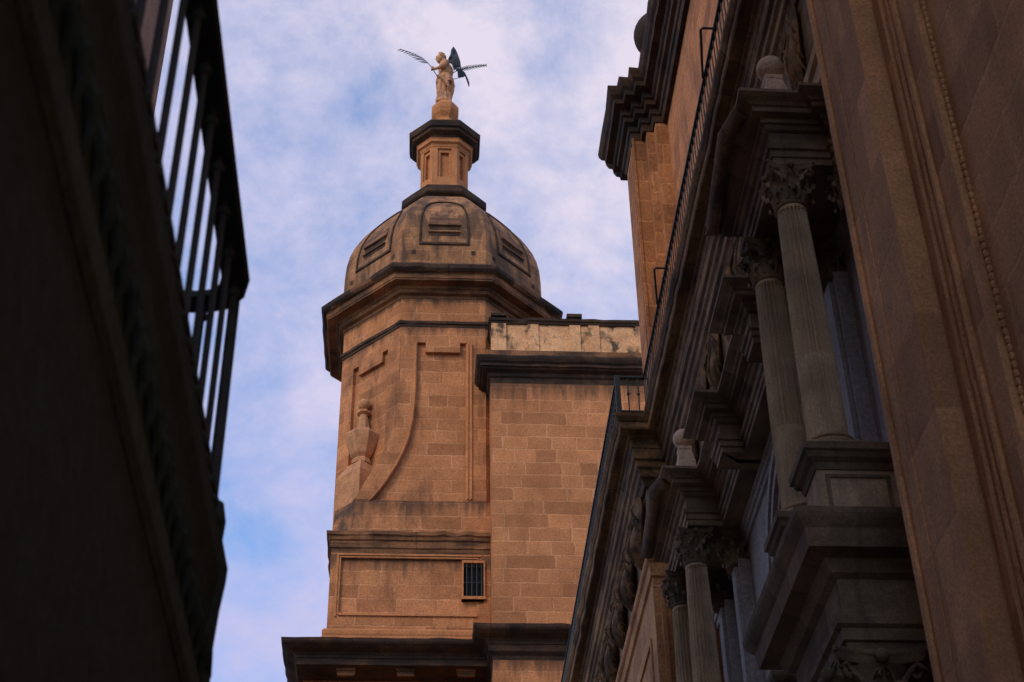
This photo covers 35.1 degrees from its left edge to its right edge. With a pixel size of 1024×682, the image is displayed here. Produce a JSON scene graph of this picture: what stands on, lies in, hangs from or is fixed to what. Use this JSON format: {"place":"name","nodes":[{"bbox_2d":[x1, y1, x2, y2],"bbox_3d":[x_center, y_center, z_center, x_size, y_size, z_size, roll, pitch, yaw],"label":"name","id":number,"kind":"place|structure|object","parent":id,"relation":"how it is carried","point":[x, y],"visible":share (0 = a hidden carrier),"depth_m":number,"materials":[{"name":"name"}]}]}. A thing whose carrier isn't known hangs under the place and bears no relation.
{"place":"outdoors","nodes":[
{"label":"outdoors","id":0,"kind":"place"},
{"bbox_2d":[0,0,227,681],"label":"house","id":1,"kind":"structure","parent":0,"point":[113,565],"depth_m":3.68,"materials":[{"name":"stone"}]},
{"bbox_2d":[131,0,249,495],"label":"balcony railing","id":2,"kind":"object","parent":1,"relation":"on","point":[205,66],"visible":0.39,"depth_m":5.71,"materials":[{"name":"metal"}]},
{"bbox_2d":[136,0,172,112],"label":"tall house","id":3,"kind":"structure","parent":0,"point":[149,21],"depth_m":33.04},
{"bbox_2d":[154,0,647,681],"label":"sky","id":4,"kind":"structure","parent":0,"point":[325,104],"materials":[{"name":"blue"}]},
{"bbox_2d":[281,99,562,681],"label":"bell tower","id":5,"kind":"structure","parent":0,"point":[442,266],"depth_m":62.27,"materials":[{"name":"stone"}]},
{"bbox_2d":[346,399,378,464],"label":"urn finial","id":6,"kind":"object","parent":5,"relation":"on","point":[362,437],"visible":0.96,"depth_m":62.28,"materials":[{"name":"stone"}]},
{"bbox_2d":[398,47,486,102],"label":"angel statue","id":7,"kind":"object","parent":5,"relation":"on","point":[445,86],"visible":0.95,"depth_m":79.20,"materials":[{"name":"stone"}]},
{"bbox_2d":[461,560,485,601],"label":"window","id":8,"kind":"structure","parent":5,"relation":"in","point":[472,570],"depth_m":57.95,"materials":[{"name":"metal"}]},
{"bbox_2d":[472,313,644,681],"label":"church block","id":9,"kind":"structure","parent":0,"point":[546,385],"depth_m":59.73,"materials":[{"name":"stone"}]},
{"bbox_2d":[564,0,1023,681],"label":"church building","id":10,"kind":"structure","parent":0,"point":[836,388],"depth_m":17.76,"materials":[{"name":"stone"}]},
{"bbox_2d":[561,375,648,681],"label":"iron railing","id":11,"kind":"object","parent":10,"relation":"on","point":[615,405],"visible":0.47,"depth_m":36.83,"materials":[{"name":"black metal"}]},
{"bbox_2d":[598,0,728,393],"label":"clerestory","id":12,"kind":"object","parent":10,"relation":"on","point":[650,110],"visible":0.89,"depth_m":36.93,"materials":[{"name":"stone"}]},
{"bbox_2d":[634,14,645,51],"bbox_3d":[3.457,-7.178,38.033,1.200,1.200,1.200,1,-37,-3],"label":"roof ball","id":13,"kind":"object","parent":12,"relation":"on","point":[639,29],"visible":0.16,"depth_m":37.76,"materials":[{"name":"black stone"}]},
{"bbox_2d":[673,429,695,465],"bbox_3d":[3.083,2.100,28.819,0.380,1.220,0.380,1,-37,-3],"label":"ball finial","id":14,"kind":"object","parent":10,"relation":"on","point":[685,455],"visible":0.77,"depth_m":28.82,"materials":[{"name":"stone"}]},
{"bbox_2d":[642,0,727,401],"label":"iron railing","id":15,"kind":"object","parent":10,"relation":"on","point":[711,48],"visible":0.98,"depth_m":29.10,"materials":[{"name":"black metal"}]},
{"bbox_2d":[653,267,665,304],"bbox_3d":[2.807,-1.058,31.469,0.257,0.061,1.140,1,-37,-3],"label":"rail stay","id":16,"kind":"object","parent":15,"relation":"attached to","point":[655,283],"visible":1,"depth_m":31.33,"materials":[{"name":"metal"}]},
{"bbox_2d":[699,27,714,79],"bbox_3d":[3.139,-4.731,26.673,0.257,0.061,1.140,1,-37,-3],"label":"rail stay","id":17,"kind":"object","parent":15,"relation":"attached to","point":[701,48],"visible":1,"depth_m":26.56,"materials":[{"name":"metal"}]},
{"bbox_2d":[756,55,787,88],"bbox_3d":[3.510,-3.348,21.706,0.380,1.220,0.380,1,-37,-3],"label":"ball finial","id":18,"kind":"object","parent":10,"relation":"on","point":[770,70],"visible":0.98,"depth_m":21.79,"materials":[{"name":"stone"}]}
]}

